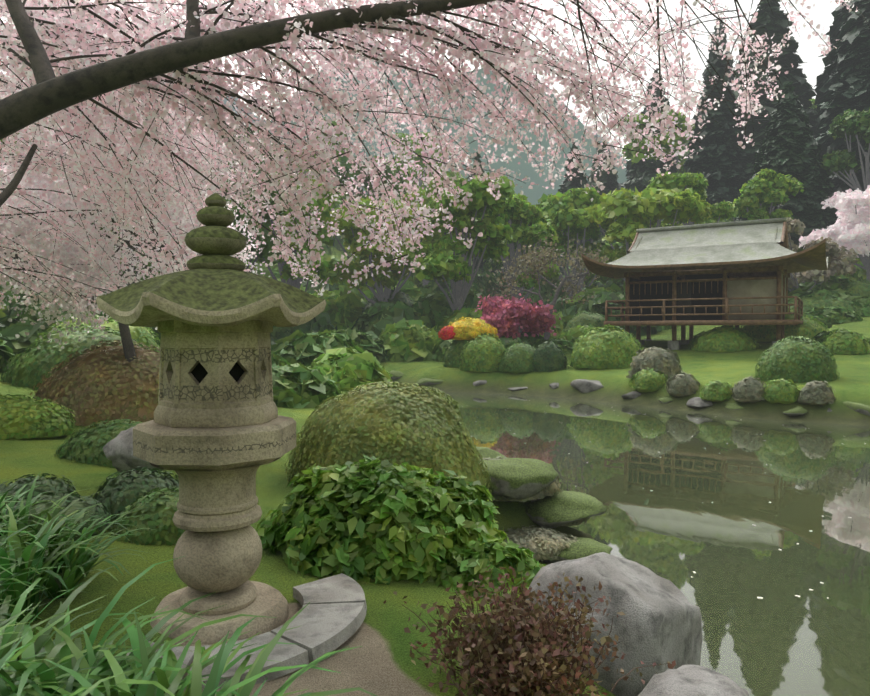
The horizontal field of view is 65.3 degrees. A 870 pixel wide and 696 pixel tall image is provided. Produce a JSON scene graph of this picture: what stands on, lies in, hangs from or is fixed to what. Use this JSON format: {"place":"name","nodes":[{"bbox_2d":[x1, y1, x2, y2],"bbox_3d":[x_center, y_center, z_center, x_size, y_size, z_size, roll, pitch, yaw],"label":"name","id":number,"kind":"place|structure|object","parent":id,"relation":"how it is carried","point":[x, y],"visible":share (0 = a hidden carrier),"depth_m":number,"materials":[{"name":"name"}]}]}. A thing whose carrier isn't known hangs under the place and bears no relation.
{"place":"outdoors","nodes":[
{"label":"outdoors","id":0,"kind":"place"},
{"bbox_2d":[31,81,620,181],"bbox_3d":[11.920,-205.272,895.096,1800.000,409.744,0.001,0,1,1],"label":"ridge","id":1,"kind":"structure","parent":0,"point":[236,99],"depth_m":895.97,"materials":[{"name":"green"}]},
{"bbox_2d":[0,0,841,160],"label":"sky","id":2,"kind":"structure","parent":0,"point":[808,51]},
{"bbox_2d":[0,211,869,695],"bbox_3d":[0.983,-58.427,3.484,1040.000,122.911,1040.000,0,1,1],"label":"ground","id":3,"kind":"structure","parent":0,"point":[378,661],"depth_m":5.32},
{"bbox_2d":[0,339,14,371],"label":"bush","id":4,"kind":"object","parent":3,"relation":"on","point":[6,352],"visible":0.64,"depth_m":13.15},
{"bbox_2d":[0,281,25,316],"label":"bush","id":5,"kind":"object","parent":3,"relation":"on","point":[6,299],"visible":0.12,"depth_m":32.70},
{"bbox_2d":[0,394,75,439],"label":"shrub","id":6,"kind":"object","parent":3,"relation":"on","point":[47,426],"depth_m":7.06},
{"bbox_2d":[0,473,79,509],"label":"shrub","id":7,"kind":"object","parent":3,"relation":"on","point":[47,482],"depth_m":4.61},
{"bbox_2d":[0,287,110,327],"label":"bush","id":8,"kind":"object","parent":3,"relation":"on","point":[12,313],"visible":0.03,"depth_m":23.73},
{"bbox_2d":[6,489,110,540],"bbox_3d":[-2.421,1.079,4.330,0.687,0.300,0.665,0,1,1],"label":"shrub","id":9,"kind":"object","parent":3,"relation":"on","point":[89,500],"depth_m":4.27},
{"bbox_2d":[0,301,117,359],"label":"bush","id":10,"kind":"object","parent":3,"relation":"on","point":[9,331],"visible":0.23,"depth_m":16.40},
{"bbox_2d":[0,324,149,389],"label":"green mound","id":11,"kind":"object","parent":3,"relation":"on","point":[55,350],"depth_m":11.50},
{"bbox_2d":[29,340,159,426],"bbox_3d":[-4.274,0.583,9.176,2.309,1.387,2.103,0,1,1],"label":"brown mound","id":12,"kind":"object","parent":3,"relation":"on","point":[109,391],"depth_m":8.54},
{"bbox_2d":[35,314,160,351],"bbox_3d":[-7.446,0.101,15.019,3.059,1.782,2.616,0,1,1],"label":"shrub","id":13,"kind":"object","parent":3,"relation":"on","point":[151,341],"depth_m":14.71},
{"bbox_2d":[54,419,142,467],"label":"shrub","id":14,"kind":"object","parent":3,"relation":"on","point":[103,436],"depth_m":6.30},
{"bbox_2d":[0,106,200,361],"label":"cherry wood","id":15,"kind":"object","parent":3,"relation":"on","point":[127,343],"visible":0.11,"depth_m":8.83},
{"bbox_2d":[0,41,280,349],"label":"cherry blossoms","id":16,"kind":"object","parent":15,"relation":"attached to","point":[72,259],"visible":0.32,"depth_m":8.53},
{"bbox_2d":[48,140,200,286],"bbox_3d":[-9.968,-3.207,22.299,5.850,8.023,4.326,-1,2,-27],"label":"tree","id":17,"kind":"object","parent":3,"relation":"on","point":[150,265],"depth_m":21.72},
{"bbox_2d":[103,426,165,474],"bbox_3d":[-2.341,0.856,5.545,0.671,0.445,0.527,0,1,1],"label":"rock","id":18,"kind":"object","parent":3,"relation":"on","point":[118,450],"visible":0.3,"depth_m":5.35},
{"bbox_2d":[91,466,178,524],"bbox_3d":[-2.120,1.074,4.874,0.736,0.426,0.695,0,1,1],"label":"shrub","id":19,"kind":"object","parent":3,"relation":"on","point":[138,491],"depth_m":4.73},
{"bbox_2d":[109,486,185,545],"bbox_3d":[-1.777,1.123,4.525,0.781,0.366,0.693,0,1,1],"label":"shrub","id":20,"kind":"object","parent":3,"relation":"on","point":[169,526],"depth_m":4.30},
{"bbox_2d":[0,471,376,695],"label":"strappy plants","id":21,"kind":"object","parent":3,"relation":"on","point":[31,563],"visible":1,"depth_m":2.25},
{"bbox_2d":[96,193,325,642],"bbox_3d":[-1.040,0.308,3.245,1.001,2.090,1.020,0,1,1],"label":"stone lantern","id":22,"kind":"object","parent":3,"relation":"on","point":[216,432],"visible":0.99,"depth_m":3.07,"materials":[{"name":"grey"}]},
{"bbox_2d":[200,153,291,272],"bbox_3d":[-8.312,-3.640,28.050,4.867,9.026,6.581,0,1,-10],"label":"tree","id":23,"kind":"object","parent":3,"relation":"on","point":[265,253],"depth_m":26.80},
{"bbox_2d":[126,573,366,689],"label":"kerb stones","id":24,"kind":"object","parent":3,"relation":"on","point":[330,616],"visible":0.57,"depth_m":3.02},
{"bbox_2d":[256,261,279,278],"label":"bush","id":25,"kind":"object","parent":3,"relation":"on","point":[274,269],"visible":0.17,"depth_m":56.47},
{"bbox_2d":[247,172,341,291],"bbox_3d":[-7.618,-4.454,35.677,6.212,9.569,7.184,-1,2,-31],"label":"tree","id":26,"kind":"object","parent":3,"relation":"on","point":[326,269],"depth_m":34.74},
{"bbox_2d":[270,313,337,344],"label":"bush","id":27,"kind":"object","parent":3,"relation":"on","point":[321,322],"visible":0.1,"depth_m":31.82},
{"bbox_2d":[272,361,341,408],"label":"bush","id":28,"kind":"object","parent":3,"relation":"on","point":[297,385],"visible":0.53,"depth_m":12.43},
{"bbox_2d":[274,329,362,366],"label":"bush","id":29,"kind":"object","parent":3,"relation":"on","point":[301,347],"visible":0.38,"depth_m":20.68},
{"bbox_2d":[301,279,338,293],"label":"bush","id":30,"kind":"object","parent":3,"relation":"on","point":[328,287],"visible":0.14,"depth_m":48.50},
{"bbox_2d":[298,117,349,175],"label":"tree","id":31,"kind":"object","parent":3,"relation":"on","point":[329,142],"depth_m":85.12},
{"bbox_2d":[309,287,366,329],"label":"bush","id":32,"kind":"object","parent":3,"relation":"on","point":[343,309],"visible":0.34,"depth_m":38.74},
{"bbox_2d":[306,346,393,391],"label":"bush","id":33,"kind":"object","parent":3,"relation":"on","point":[347,369],"visible":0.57,"depth_m":16.83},
{"bbox_2d":[332,328,389,362],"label":"bush","id":34,"kind":"object","parent":3,"relation":"on","point":[371,342],"visible":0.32,"depth_m":29.55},
{"bbox_2d":[327,155,404,238],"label":"tree","id":35,"kind":"object","parent":3,"relation":"on","point":[343,161],"depth_m":53.25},
{"bbox_2d":[318,196,440,303],"bbox_3d":[-3.240,-4.342,39.402,7.323,8.936,7.526,1,2,45],"label":"tree","id":36,"kind":"object","parent":3,"relation":"on","point":[363,253],"depth_m":37.90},
{"bbox_2d":[254,454,508,584],"bbox_3d":[-0.325,1.077,4.507,1.757,0.750,1.365,0,1,1],"label":"leafy shrub","id":37,"kind":"object","parent":3,"relation":"on","point":[393,521],"visible":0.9,"depth_m":4.16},
{"bbox_2d":[362,287,414,312],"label":"hedge","id":38,"kind":"object","parent":3,"relation":"on","point":[389,299],"depth_m":38.94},
{"bbox_2d":[284,381,493,497],"bbox_3d":[-0.416,1.019,6.561,1.998,1.394,1.967,0,1,1],"label":"shrub","id":39,"kind":"object","parent":3,"relation":"on","point":[407,429],"depth_m":6.01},
{"bbox_2d":[351,301,434,335],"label":"bush","id":40,"kind":"object","parent":3,"relation":"on","point":[376,318],"visible":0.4,"depth_m":33.78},
{"bbox_2d":[369,279,427,303],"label":"bush","id":41,"kind":"object","parent":3,"relation":"on","point":[415,293],"visible":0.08,"depth_m":43.42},
{"bbox_2d":[393,158,423,193],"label":"tree","id":42,"kind":"object","parent":3,"relation":"on","point":[409,173],"depth_m":83.63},
{"bbox_2d":[379,318,438,361],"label":"bush","id":43,"kind":"object","parent":3,"relation":"on","point":[403,339],"visible":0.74,"depth_m":30.16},
{"bbox_2d":[391,132,441,188],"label":"tree","id":44,"kind":"object","parent":3,"relation":"on","point":[418,152],"depth_m":87.16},
{"bbox_2d":[378,188,476,285],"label":"tree","id":45,"kind":"object","parent":3,"relation":"on","point":[425,201],"depth_m":47.71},
{"bbox_2d":[414,279,450,294],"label":"bush","id":46,"kind":"object","parent":3,"relation":"on","point":[431,287],"visible":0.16,"depth_m":49.12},
{"bbox_2d":[411,292,467,324],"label":"bush","id":47,"kind":"object","parent":3,"relation":"on","point":[436,307],"visible":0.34,"depth_m":37.12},
{"bbox_2d":[432,338,453,361],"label":"bush","id":48,"kind":"object","parent":3,"relation":"on","point":[440,346],"visible":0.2,"depth_m":29.32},
{"bbox_2d":[395,172,515,312],"bbox_3d":[1.162,-4.383,35.715,6.212,9.569,7.184,1,2,33],"label":"tree","id":49,"kind":"object","parent":3,"relation":"on","point":[438,260],"depth_m":34.78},
{"bbox_2d":[431,307,481,331],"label":"bush","id":50,"kind":"object","parent":3,"relation":"on","point":[464,313],"visible":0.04,"depth_m":33.20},
{"bbox_2d":[441,339,473,367],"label":"bush","id":51,"kind":"object","parent":3,"relation":"on","point":[450,355],"depth_m":26.90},
{"bbox_2d":[449,317,498,339],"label":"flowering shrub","id":52,"kind":"object","parent":51,"relation":"on","point":[457,326],"depth_m":26.73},
{"bbox_2d":[438,325,455,339],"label":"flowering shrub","id":53,"kind":"object","parent":52,"relation":"attached to","point":[441,332],"depth_m":26.67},
{"bbox_2d":[440,289,486,310],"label":"bush","id":54,"kind":"object","parent":3,"relation":"on","point":[472,299],"visible":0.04,"depth_m":38.71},
{"bbox_2d":[459,332,506,371],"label":"bush","id":55,"kind":"object","parent":3,"relation":"on","point":[494,351],"depth_m":25.81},
{"bbox_2d":[466,152,500,273],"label":"conifer tree","id":56,"kind":"object","parent":3,"relation":"on","point":[469,180],"depth_m":58.75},
{"bbox_2d":[433,534,543,604],"bbox_3d":[0.299,1.344,4.156,0.803,0.385,0.795,0,1,1],"label":"leafy shrub","id":57,"kind":"object","parent":3,"relation":"on","point":[496,554],"visible":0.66,"depth_m":3.99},
{"bbox_2d":[475,268,504,296],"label":"bush","id":58,"kind":"object","parent":3,"relation":"on","point":[483,280],"visible":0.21,"depth_m":54.79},
{"bbox_2d":[476,446,506,459],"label":"mossy rock","id":59,"kind":"object","parent":3,"relation":"on","point":[485,452],"visible":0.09,"depth_m":7.92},
{"bbox_2d":[498,337,535,348],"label":"bush","id":60,"kind":"object","parent":3,"relation":"on","point":[508,342],"visible":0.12,"depth_m":27.85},
{"bbox_2d":[498,343,535,373],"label":"bush","id":61,"kind":"object","parent":3,"relation":"on","point":[509,356],"depth_m":25.17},
{"bbox_2d":[475,193,560,301],"bbox_3d":[4.799,-4.787,40.885,5.952,9.289,4.578,1,2,33],"label":"tree","id":62,"kind":"object","parent":3,"relation":"on","point":[518,208],"depth_m":39.80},
{"bbox_2d":[475,293,560,339],"bbox_3d":[3.680,-0.978,30.185,3.875,2.804,4.051,0,1,1],"label":"pink maple","id":63,"kind":"object","parent":3,"relation":"on","point":[505,317],"depth_m":29.14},
{"bbox_2d":[480,458,558,501],"bbox_3d":[0.811,1.360,7.003,1.054,0.442,0.856,-1,2,-40],"label":"mossy rock","id":64,"kind":"object","parent":3,"relation":"on","point":[518,478],"visible":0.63,"depth_m":6.69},
{"bbox_2d":[495,331,543,347],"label":"bush","id":65,"kind":"object","parent":3,"relation":"on","point":[535,340],"visible":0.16,"depth_m":29.83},
{"bbox_2d":[483,243,557,287],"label":"tree","id":66,"kind":"object","parent":3,"relation":"on","point":[489,264],"depth_m":52.01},
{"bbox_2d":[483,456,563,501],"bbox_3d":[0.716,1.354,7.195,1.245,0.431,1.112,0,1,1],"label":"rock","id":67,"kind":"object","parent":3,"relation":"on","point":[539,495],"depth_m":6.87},
{"bbox_2d":[383,565,675,695],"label":"twiggy shrub","id":68,"kind":"object","parent":3,"relation":"on","point":[533,627],"depth_m":2.70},
{"bbox_2d":[522,290,563,306],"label":"bush","id":69,"kind":"object","parent":3,"relation":"on","point":[535,298],"visible":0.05,"depth_m":45.69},
{"bbox_2d":[480,232,613,339],"bbox_3d":[5.174,-2.456,30.920,6.240,5.453,4.508,0,1,1],"label":"bare tree","id":70,"kind":"object","parent":3,"relation":"on","point":[539,255],"depth_m":30.28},
{"bbox_2d":[532,341,568,371],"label":"shrub","id":71,"kind":"object","parent":3,"relation":"on","point":[550,355],"depth_m":24.84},
{"bbox_2d":[541,309,565,339],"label":"bush","id":72,"kind":"object","parent":3,"relation":"on","point":[559,325],"visible":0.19,"depth_m":36.43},
{"bbox_2d":[523,275,584,299],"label":"bush","id":73,"kind":"object","parent":3,"relation":"on","point":[546,288],"visible":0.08,"depth_m":49.23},
{"bbox_2d":[541,338,576,354],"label":"bush","id":74,"kind":"object","parent":3,"relation":"on","point":[565,345],"visible":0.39,"depth_m":29.23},
{"bbox_2d":[526,491,605,527],"bbox_3d":[1.353,1.699,7.125,0.772,0.347,0.860,1,2,32],"label":"mossy rock","id":75,"kind":"object","parent":3,"relation":"on","point":[555,510],"visible":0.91,"depth_m":6.90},
{"bbox_2d":[551,142,599,275],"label":"conifer tree","id":76,"kind":"object","parent":3,"relation":"on","point":[567,185],"depth_m":66.68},
{"bbox_2d":[543,537,611,562],"bbox_3d":[1.240,1.929,6.500,0.882,0.219,0.640,0,1,1],"label":"mossy rock","id":77,"kind":"object","parent":3,"relation":"on","point":[581,547],"visible":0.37,"depth_m":6.28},
{"bbox_2d":[502,525,577,561],"bbox_3d":[0.896,1.850,6.560,1.083,0.233,0.796,-1,1,-21],"label":"rock","id":78,"kind":"object","parent":77,"relation":"on","point":[541,555],"depth_m":6.36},
{"bbox_2d":[557,325,599,342],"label":"bush","id":79,"kind":"object","parent":3,"relation":"on","point":[572,334],"visible":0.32,"depth_m":31.08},
{"bbox_2d":[534,187,623,297],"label":"tree","id":80,"kind":"object","parent":3,"relation":"on","point":[565,211],"depth_m":44.98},
{"bbox_2d":[562,311,609,331],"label":"hedge","id":81,"kind":"object","parent":3,"relation":"on","point":[576,324],"depth_m":34.33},
{"bbox_2d":[567,282,624,302],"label":"bush","id":82,"kind":"object","parent":3,"relation":"on","point":[611,288],"visible":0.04,"depth_m":43.00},
{"bbox_2d":[587,139,621,235],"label":"conifer","id":83,"kind":"object","parent":3,"relation":"on","point":[610,182],"visible":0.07,"depth_m":73.11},
{"bbox_2d":[569,324,643,369],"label":"shrub","id":84,"kind":"object","parent":3,"relation":"on","point":[595,357],"depth_m":24.30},
{"bbox_2d":[555,290,661,335],"bbox_3d":[9.476,-1.517,37.520,6.096,3.363,5.493,0,1,6],"label":"bush","id":85,"kind":"object","parent":3,"relation":"on","point":[595,304],"visible":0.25,"depth_m":36.18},
{"bbox_2d":[522,552,702,695],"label":"rock","id":86,"kind":"object","parent":3,"relation":"on","point":[659,621],"visible":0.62,"depth_m":3.34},
{"bbox_2d":[614,102,678,221],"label":"conifer tree","id":87,"kind":"object","parent":3,"relation":"on","point":[643,173],"depth_m":67.75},
{"bbox_2d":[581,186,713,280],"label":"tree","id":88,"kind":"object","parent":3,"relation":"on","point":[640,210],"depth_m":40.84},
{"bbox_2d":[629,367,667,391],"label":"shrub","id":89,"kind":"object","parent":3,"relation":"on","point":[659,381],"depth_m":20.68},
{"bbox_2d":[620,68,682,186],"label":"conifer","id":90,"kind":"object","parent":3,"relation":"on","point":[629,162],"depth_m":86.63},
{"bbox_2d":[626,347,682,378],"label":"shrub","id":91,"kind":"object","parent":3,"relation":"on","point":[637,368],"depth_m":21.28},
{"bbox_2d":[617,109,694,173],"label":"tree","id":92,"kind":"object","parent":3,"relation":"on","point":[629,154],"depth_m":67.50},
{"bbox_2d":[665,370,699,396],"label":"rock","id":93,"kind":"object","parent":3,"relation":"on","point":[678,382],"depth_m":19.66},
{"bbox_2d":[644,171,737,226],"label":"tree","id":94,"kind":"object","parent":3,"relation":"on","point":[698,184],"depth_m":44.14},
{"bbox_2d":[638,665,749,695],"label":"rock","id":95,"kind":"object","parent":3,"relation":"on","point":[689,680],"visible":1,"depth_m":2.73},
{"bbox_2d":[582,217,827,349],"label":"pavilion","id":96,"kind":"structure","parent":3,"relation":"on","point":[736,273],"depth_m":27.90,"materials":[{"name":"brown wood"}]},
{"bbox_2d":[690,16,734,120],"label":"conifer","id":97,"kind":"object","parent":3,"relation":"on","point":[705,72],"visible":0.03,"depth_m":91.56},
{"bbox_2d":[700,380,732,401],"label":"shrub","id":98,"kind":"object","parent":3,"relation":"on","point":[706,390],"depth_m":18.69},
{"bbox_2d":[683,46,751,204],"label":"conifer","id":99,"kind":"object","parent":3,"relation":"on","point":[718,160],"depth_m":61.44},
{"bbox_2d":[689,325,760,351],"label":"shrub","id":100,"kind":"object","parent":3,"relation":"on","point":[715,332],"depth_m":26.37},
{"bbox_2d":[730,375,765,402],"bbox_3d":[8.509,1.111,18.243,1.056,0.758,1.006,0,1,1],"label":"rock","id":101,"kind":"object","parent":3,"relation":"on","point":[754,383],"depth_m":17.99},
{"bbox_2d":[732,168,803,220],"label":"tree","id":102,"kind":"object","parent":3,"relation":"on","point":[768,187],"depth_m":46.09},
{"bbox_2d":[731,0,819,187],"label":"conifer","id":103,"kind":"object","parent":3,"relation":"on","point":[775,23],"visible":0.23,"depth_m":62.61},
{"bbox_2d":[762,379,799,403],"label":"shrub","id":104,"kind":"object","parent":3,"relation":"on","point":[772,392],"depth_m":17.52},
{"bbox_2d":[739,308,828,341],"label":"shrub","id":105,"kind":"object","parent":3,"relation":"on","point":[806,324],"depth_m":28.75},
{"bbox_2d":[735,81,837,248],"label":"conifer tree","id":106,"kind":"object","parent":3,"relation":"on","point":[791,145],"visible":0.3,"depth_m":49.43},
{"bbox_2d":[754,336,839,382],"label":"bush","id":107,"kind":"object","parent":3,"relation":"on","point":[774,364],"depth_m":18.79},
{"bbox_2d":[797,380,835,405],"bbox_3d":[9.692,1.151,17.266,0.932,0.669,0.809,0,1,1],"label":"rock","id":108,"kind":"object","parent":3,"relation":"on","point":[812,395],"depth_m":17.06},
{"bbox_2d":[788,275,852,292],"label":"bush","id":109,"kind":"object","parent":3,"relation":"on","point":[836,282],"visible":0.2,"depth_m":37.68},
{"bbox_2d":[788,287,858,304],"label":"bush","id":110,"kind":"object","parent":3,"relation":"on","point":[838,293],"visible":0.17,"depth_m":35.79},
{"bbox_2d":[788,291,858,314],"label":"hedge","id":111,"kind":"object","parent":3,"relation":"on","point":[827,303],"depth_m":34.93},
{"bbox_2d":[786,188,869,291],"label":"blossom tree","id":112,"kind":"object","parent":3,"relation":"on","point":[850,229],"depth_m":38.57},
{"bbox_2d":[809,0,851,130],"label":"conifer","id":113,"kind":"object","parent":3,"relation":"on","point":[841,16],"visible":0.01,"depth_m":61.40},
{"bbox_2d":[804,305,862,323],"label":"bush","id":114,"kind":"object","parent":3,"relation":"on","point":[837,315],"visible":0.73,"depth_m":33.31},
{"bbox_2d":[815,0,869,195],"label":"conifer","id":115,"kind":"object","parent":3,"relation":"on","point":[850,57],"visible":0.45,"depth_m":54.21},
{"bbox_2d":[820,107,869,192],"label":"tree","id":116,"kind":"object","parent":3,"relation":"on","point":[852,123],"depth_m":49.69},
{"bbox_2d":[821,328,869,354],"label":"hedge","id":117,"kind":"object","parent":3,"relation":"on","point":[852,341],"depth_m":23.55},
{"bbox_2d":[839,279,869,296],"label":"hedge","id":118,"kind":"object","parent":3,"relation":"on","point":[860,286],"depth_m":36.48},
{"bbox_2d":[842,401,869,415],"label":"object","id":119,"kind":"structure","parent":3,"relation":"on","point":[861,408],"depth_m":16.59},
{"bbox_2d":[848,296,869,316],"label":"bush","id":120,"kind":"object","parent":3,"relation":"on","point":[862,304],"visible":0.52,"depth_m":34.69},
{"bbox_2d":[0,0,869,322],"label":"cherry limb","id":121,"kind":"object","parent":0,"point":[46,94],"visible":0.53,"depth_m":3.72,"materials":[{"name":"plant"}]},
{"bbox_2d":[0,0,857,331],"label":"cherry blossoms","id":122,"kind":"object","parent":121,"relation":"attached to","point":[520,64],"visible":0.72,"depth_m":4.38,"materials":[{"name":"plant"}]},
{"bbox_2d":[265,55,627,206],"bbox_3d":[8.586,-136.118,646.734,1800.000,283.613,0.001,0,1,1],"label":"ridge","id":123,"kind":"structure","parent":0,"point":[534,194],"depth_m":644.69,"materials":[{"name":"grey"}]},
{"bbox_2d":[426,392,869,695],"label":"water","id":124,"kind":"structure","parent":0,"point":[779,638],"depth_m":8.32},
{"bbox_2d":[570,379,602,392],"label":"rock","id":125,"kind":"object","parent":124,"relation":"on","point":[583,385],"visible":0.61,"depth_m":22.56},
{"bbox_2d":[686,397,712,407],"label":"rock","id":126,"kind":"structure","parent":124,"relation":"in","point":[697,402],"depth_m":18.91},
{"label":"blossom tree wood","id":127,"kind":"object","parent":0,"visible":0},
{"bbox_2d":[821,185,869,209],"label":"blossoms","id":128,"kind":"object","parent":127,"relation":"attached to","point":[833,199],"visible":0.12,"depth_m":44.54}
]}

